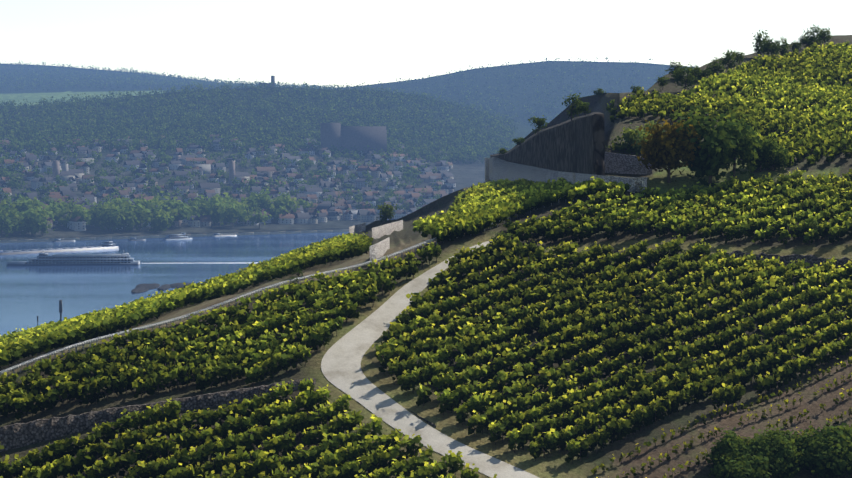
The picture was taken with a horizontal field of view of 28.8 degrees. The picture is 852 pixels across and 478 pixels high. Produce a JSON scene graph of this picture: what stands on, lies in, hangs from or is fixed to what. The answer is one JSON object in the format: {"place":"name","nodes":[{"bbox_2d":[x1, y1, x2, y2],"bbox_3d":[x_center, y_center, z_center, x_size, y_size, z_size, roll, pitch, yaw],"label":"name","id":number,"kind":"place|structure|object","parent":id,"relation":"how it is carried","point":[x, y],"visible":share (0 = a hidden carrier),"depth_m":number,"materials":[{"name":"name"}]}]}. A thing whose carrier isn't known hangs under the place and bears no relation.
{"place":"outdoors","nodes":[
{"label":"outdoors","id":0,"kind":"place"},
{"bbox_2d":[0,63,243,105],"bbox_3d":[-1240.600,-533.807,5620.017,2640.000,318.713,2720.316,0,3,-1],"label":"hills","id":1,"kind":"structure","parent":0,"point":[34,96],"depth_m":5396.21,"materials":[{"name":"plant"}]},
{"bbox_2d":[0,62,256,91],"bbox_3d":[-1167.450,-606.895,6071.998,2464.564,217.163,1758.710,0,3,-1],"label":"forest trunks","id":2,"kind":"object","parent":1,"relation":"on","point":[43,65],"visible":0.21,"depth_m":5853.01,"materials":[{"name":"brown plant"}]},
{"bbox_2d":[0,60,359,91],"bbox_3d":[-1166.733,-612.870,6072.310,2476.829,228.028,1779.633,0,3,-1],"label":"forest crowns","id":3,"kind":"object","parent":1,"relation":"on","point":[171,83],"visible":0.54,"depth_m":5911.20,"materials":[{"name":"green plant"}]},
{"bbox_2d":[0,232,348,335],"bbox_3d":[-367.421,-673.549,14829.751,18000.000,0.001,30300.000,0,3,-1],"label":"river water","id":4,"kind":"structure","parent":0,"point":[29,295],"depth_m":1401.84,"materials":[{"name":"blue liquid"}]},
{"bbox_2d":[37,300,62,325],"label":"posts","id":5,"kind":"object","parent":4,"relation":"in","point":[60,307],"visible":0.81,"depth_m":943.32,"materials":[{"name":"wood"}]},
{"bbox_2d":[0,238,118,254],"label":"motor barge","id":6,"kind":"object","parent":4,"relation":"on","point":[108,244],"visible":0.98,"depth_m":1685.08,"materials":[{"name":"paint"}]},
{"bbox_2d":[53,239,75,241],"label":"moored boat","id":7,"kind":"object","parent":4,"relation":"on","point":[57,240],"visible":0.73,"depth_m":1867.54,"materials":[{"name":"paint"}]},
{"bbox_2d":[7,251,139,265],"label":"river cruise ship","id":8,"kind":"object","parent":4,"relation":"on","point":[43,259],"visible":1,"depth_m":1476.54,"materials":[{"name":"paint"}]},
{"bbox_2d":[128,237,145,240],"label":"moored boat","id":9,"kind":"object","parent":4,"relation":"on","point":[132,239],"visible":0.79,"depth_m":1890.81,"materials":[{"name":"paint"}]},
{"bbox_2d":[131,287,148,292],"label":"river rock","id":10,"kind":"object","parent":4,"relation":"in","point":[139,289],"visible":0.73,"depth_m":1196.84,"materials":[{"name":"grey stone"}]},
{"bbox_2d":[135,283,159,288],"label":"river rock","id":11,"kind":"object","parent":4,"relation":"in","point":[152,286],"visible":0.6,"depth_m":1233.18,"materials":[{"name":"grey stone"}]},
{"bbox_2d":[157,284,169,290],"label":"river rock","id":12,"kind":"object","parent":4,"relation":"in","point":[164,287],"visible":0.75,"depth_m":1223.41,"materials":[{"name":"grey stone"}]},
{"bbox_2d":[162,233,191,239],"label":"excursion boat","id":13,"kind":"object","parent":4,"relation":"on","point":[181,236],"visible":0.94,"depth_m":1906.91,"materials":[{"name":"paint"}]},
{"bbox_2d":[169,283,196,287],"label":"river rock","id":14,"kind":"object","parent":4,"relation":"in","point":[177,285],"visible":0.38,"depth_m":1237.60,"materials":[{"name":"grey stone"}]},
{"bbox_2d":[141,262,257,263],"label":"boat wake","id":15,"kind":"object","parent":4,"relation":"on","point":[207,263],"visible":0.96,"depth_m":1502.58,"materials":[{"name":"white liquid"}]},
{"bbox_2d":[212,233,236,236],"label":"moored boat","id":16,"kind":"object","parent":4,"relation":"on","point":[216,235],"visible":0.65,"depth_m":1985.83,"materials":[{"name":"paint"}]},
{"bbox_2d":[0,88,534,240],"bbox_3d":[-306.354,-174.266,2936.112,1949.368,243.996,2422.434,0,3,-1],"label":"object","id":17,"kind":"structure","parent":0,"point":[465,175],"depth_m":2749.38,"materials":[{"name":"green plant"}]},
{"bbox_2d":[52,160,74,183],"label":"building","id":18,"kind":"structure","parent":17,"relation":"on","point":[55,167],"depth_m":2414.62,"materials":[{"name":"paint"}]},
{"bbox_2d":[57,171,75,175],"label":"church nave roofs","id":19,"kind":"structure","parent":18,"relation":"on","point":[67,173],"depth_m":2423.50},
{"bbox_2d":[62,164,83,181],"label":"building","id":20,"kind":"structure","parent":17,"relation":"on","point":[65,167],"depth_m":2441.55,"materials":[{"name":"paint"}]},
{"bbox_2d":[69,169,83,172],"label":"church nave roofs","id":21,"kind":"structure","parent":20,"relation":"on","point":[78,170],"depth_m":2450.66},
{"bbox_2d":[1,216,274,236],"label":"waterfront buildings","id":22,"kind":"structure","parent":17,"relation":"on","point":[124,229],"depth_m":1976.10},
{"bbox_2d":[0,188,310,236],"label":"riverside trees","id":23,"kind":"object","parent":17,"relation":"on","point":[28,215],"visible":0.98,"depth_m":2012.44,"materials":[{"name":"green plant"}]},
{"bbox_2d":[175,155,185,163],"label":"building","id":24,"kind":"structure","parent":17,"relation":"on","point":[177,157],"depth_m":2637.78,"materials":[{"name":"paint"}]},
{"bbox_2d":[179,155,194,158],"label":"church nave roofs","id":25,"kind":"structure","parent":24,"relation":"on","point":[185,156],"depth_m":2645.52,"materials":[{"name":"grey"}]},
{"bbox_2d":[0,123,386,242],"bbox_3d":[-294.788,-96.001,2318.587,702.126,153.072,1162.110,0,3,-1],"label":"town blocks and quay","id":26,"kind":"structure","parent":17,"relation":"on","point":[361,137],"depth_m":2870.23,"materials":[{"name":"paint"}]},
{"bbox_2d":[0,132,455,225],"bbox_3d":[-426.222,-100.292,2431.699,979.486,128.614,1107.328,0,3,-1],"label":"tree crowns","id":27,"kind":"object","parent":17,"relation":"on","point":[166,159],"visible":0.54,"depth_m":2547.62,"materials":[{"name":"green plant"}]},
{"bbox_2d":[0,138,455,230],"bbox_3d":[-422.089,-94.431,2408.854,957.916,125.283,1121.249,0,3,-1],"label":"town houses","id":28,"kind":"structure","parent":17,"relation":"on","point":[74,226],"depth_m":2521.11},
{"bbox_2d":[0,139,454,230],"bbox_3d":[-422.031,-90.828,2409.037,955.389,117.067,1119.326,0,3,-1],"label":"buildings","id":29,"kind":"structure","parent":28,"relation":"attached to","point":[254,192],"depth_m":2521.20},
{"bbox_2d":[0,134,455,222],"bbox_3d":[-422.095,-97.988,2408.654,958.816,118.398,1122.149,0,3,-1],"label":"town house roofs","id":30,"kind":"structure","parent":28,"relation":"on","point":[412,194],"depth_m":2467.70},
{"bbox_2d":[13,142,442,208],"bbox_3d":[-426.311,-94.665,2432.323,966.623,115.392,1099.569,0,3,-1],"label":"town tree trunks","id":31,"kind":"object","parent":17,"relation":"on","point":[243,171],"visible":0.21,"depth_m":2641.97,"materials":[{"name":"brown plant"}]},
{"bbox_2d":[228,160,249,184],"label":"building","id":32,"kind":"structure","parent":17,"relation":"on","point":[231,165],"depth_m":2501.90,"materials":[{"name":"paint"}]},
{"bbox_2d":[234,172,249,176],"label":"church nave roofs","id":33,"kind":"structure","parent":32,"relation":"on","point":[240,174],"depth_m":2510.36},
{"bbox_2d":[0,80,518,164],"bbox_3d":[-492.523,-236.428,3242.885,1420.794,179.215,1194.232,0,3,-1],"label":"forest crowns","id":34,"kind":"object","parent":17,"relation":"on","point":[29,128],"visible":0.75,"depth_m":3186.53,"materials":[{"name":"green plant"}]},
{"bbox_2d":[259,76,274,88],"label":"ridge chapel","id":35,"kind":"structure","parent":17,"relation":"on","point":[272,80],"depth_m":3626.16,"materials":[{"name":"paint"}]},
{"bbox_2d":[0,35,851,477],"bbox_3d":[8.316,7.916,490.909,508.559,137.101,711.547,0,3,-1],"label":"hill terrain","id":36,"kind":"structure","parent":0,"point":[552,465],"depth_m":170.68,"materials":[{"name":"soil"}]},
{"bbox_2d":[0,378,315,451],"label":"stone wall","id":37,"kind":"structure","parent":36,"relation":"on","point":[15,435],"depth_m":152.95,"materials":[{"name":"stone"}]},
{"bbox_2d":[0,232,373,367],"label":"grapevines","id":38,"kind":"object","parent":36,"relation":"on","point":[32,341],"visible":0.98,"depth_m":218.82,"materials":[{"name":"green plant"}]},
{"bbox_2d":[0,391,414,477],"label":"vineyard posts","id":39,"kind":"object","parent":36,"relation":"on","point":[210,455],"visible":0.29,"depth_m":148.61,"materials":[{"name":"wood"}]},
{"bbox_2d":[11,254,408,407],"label":"vineyard posts","id":40,"kind":"object","parent":36,"relation":"on","point":[233,321],"visible":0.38,"depth_m":171.33,"materials":[{"name":"wood"}]},
{"bbox_2d":[0,241,441,422],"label":"vines","id":41,"kind":"object","parent":36,"relation":"on","point":[179,341],"depth_m":166.62,"materials":[{"name":"green plant"}]},
{"bbox_2d":[0,378,496,477],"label":"vines","id":42,"kind":"object","parent":36,"relation":"on","point":[238,441],"depth_m":150.31,"materials":[{"name":"green plant"}]},
{"bbox_2d":[0,194,595,375],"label":"footpath","id":43,"kind":"structure","parent":36,"relation":"on","point":[166,322],"depth_m":175.81,"materials":[{"name":"concrete"}]},
{"bbox_2d":[290,247,307,284],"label":"sapling crowns","id":44,"kind":"object","parent":36,"relation":"on","point":[303,251],"visible":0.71,"depth_m":187.97,"materials":[{"name":"green plant"}]},
{"bbox_2d":[349,223,365,233],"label":"building","id":45,"kind":"structure","parent":36,"relation":"on","point":[358,228],"depth_m":518.81,"materials":[{"name":"stone"}]},
{"bbox_2d":[370,237,389,263],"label":"terrace wall","id":46,"kind":"structure","parent":36,"relation":"on","point":[379,249],"depth_m":197.44,"materials":[{"name":"stone"}]},
{"bbox_2d":[372,220,402,238],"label":"terrace wall","id":47,"kind":"structure","parent":36,"relation":"on","point":[383,230],"depth_m":349.92,"materials":[{"name":"stone"}]},
{"bbox_2d":[408,409,435,427],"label":"road curb","id":48,"kind":"structure","parent":36,"relation":"on","point":[430,423],"depth_m":160.04,"materials":[{"name":"stone"}]},
{"bbox_2d":[485,158,488,181],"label":"wall return","id":49,"kind":"object","parent":36,"relation":"on","point":[486,169],"visible":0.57,"depth_m":469.73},
{"bbox_2d":[199,202,819,328],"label":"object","id":50,"kind":"object","parent":36,"relation":"on","point":[387,212],"visible":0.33,"depth_m":515.77,"materials":[{"name":"green plant"}]},
{"bbox_2d":[412,176,630,242],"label":"vineyard","id":51,"kind":"object","parent":36,"relation":"on","point":[477,209],"visible":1,"depth_m":223.66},
{"bbox_2d":[497,93,591,153],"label":"bushes","id":52,"kind":"object","parent":36,"relation":"on","point":[581,107],"visible":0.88,"depth_m":284.01,"materials":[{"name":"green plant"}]},
{"bbox_2d":[490,112,604,174],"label":"rock face","id":53,"kind":"object","parent":36,"relation":"on","point":[576,145],"visible":0.92,"depth_m":281.25},
{"bbox_2d":[372,234,851,462],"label":"vines","id":54,"kind":"object","parent":36,"relation":"on","point":[681,297],"depth_m":177.62,"materials":[{"name":"green plant"}]},
{"bbox_2d":[388,250,849,457],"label":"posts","id":55,"kind":"object","parent":36,"relation":"on","point":[610,317],"visible":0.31,"depth_m":178.81,"materials":[{"name":"wood"}]},
{"bbox_2d":[605,152,651,174],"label":"pale wall","id":56,"kind":"structure","parent":36,"relation":"on","point":[621,163],"depth_m":226.89,"materials":[{"name":"grey stone"}]},
{"bbox_2d":[606,120,664,154],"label":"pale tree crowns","id":57,"kind":"object","parent":36,"relation":"on","point":[629,136],"visible":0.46,"depth_m":241.51,"materials":[{"name":"green plant"}]},
{"bbox_2d":[629,177,647,192],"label":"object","id":58,"kind":"structure","parent":36,"relation":"on","point":[637,183],"depth_m":218.03,"materials":[{"name":"stone"}]},
{"bbox_2d":[506,168,851,246],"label":"vines","id":59,"kind":"object","parent":36,"relation":"on","point":[672,203],"depth_m":210.57,"materials":[{"name":"green plant"}]},
{"bbox_2d":[530,179,845,243],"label":"vine stakes","id":60,"kind":"object","parent":36,"relation":"on","point":[750,208],"visible":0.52,"depth_m":209.52,"materials":[{"name":"wood"}]},
{"bbox_2d":[631,105,789,185],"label":"trees","id":61,"kind":"object","parent":36,"relation":"on","point":[723,143],"visible":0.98,"depth_m":221.57,"materials":[{"name":"green plant"}]},
{"bbox_2d":[591,24,832,98],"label":"trees","id":62,"kind":"object","parent":36,"relation":"on","point":[765,45],"visible":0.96,"depth_m":334.77,"materials":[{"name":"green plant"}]},
{"bbox_2d":[667,141,774,184],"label":"tree trunks","id":63,"kind":"object","parent":36,"relation":"on","point":[710,177],"visible":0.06,"depth_m":225.13,"materials":[{"name":"brown wood"}]},
{"bbox_2d":[591,355,851,477],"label":"young vines","id":64,"kind":"object","parent":36,"relation":"on","point":[632,470],"visible":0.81,"depth_m":164.84,"materials":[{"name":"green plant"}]},
{"bbox_2d":[606,40,851,167],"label":"vines","id":65,"kind":"object","parent":36,"relation":"on","point":[832,119],"visible":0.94,"depth_m":280.80,"materials":[{"name":"green plant"}]},
{"bbox_2d":[705,421,851,477],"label":"bushes","id":66,"kind":"object","parent":36,"relation":"on","point":[828,451],"visible":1,"depth_m":157.04,"materials":[{"name":"green plant"}]},
{"bbox_2d":[726,250,851,268],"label":"dry wall","id":67,"kind":"structure","parent":36,"relation":"on","point":[812,260],"depth_m":201.71,"materials":[{"name":"stone"}]},
{"bbox_2d":[0,0,851,87],"label":"sky","id":68,"kind":"structure","parent":0,"point":[324,42],"materials":[{"name":"white"}]},
{"bbox_2d":[321,238,538,477],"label":"concrete path","id":69,"kind":"structure","parent":0,"point":[341,364],"depth_m":164.85,"materials":[{"name":"grey concrete"}]},
{"bbox_2d":[335,61,698,127],"bbox_3d":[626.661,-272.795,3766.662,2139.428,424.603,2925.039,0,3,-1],"label":"hills","id":70,"kind":"structure","parent":0,"point":[517,91],"depth_m":4855.09,"materials":[{"name":"plant"}]},
{"bbox_2d":[322,56,698,127],"bbox_3d":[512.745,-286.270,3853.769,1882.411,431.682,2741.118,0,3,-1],"label":"forest trees","id":71,"kind":"object","parent":70,"relation":"on","point":[529,76],"visible":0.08,"depth_m":4815.49,"materials":[{"name":"green plant"}]},
{"bbox_2d":[489,157,629,191],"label":"retaining wall","id":72,"kind":"structure","parent":0,"point":[499,169],"depth_m":340.64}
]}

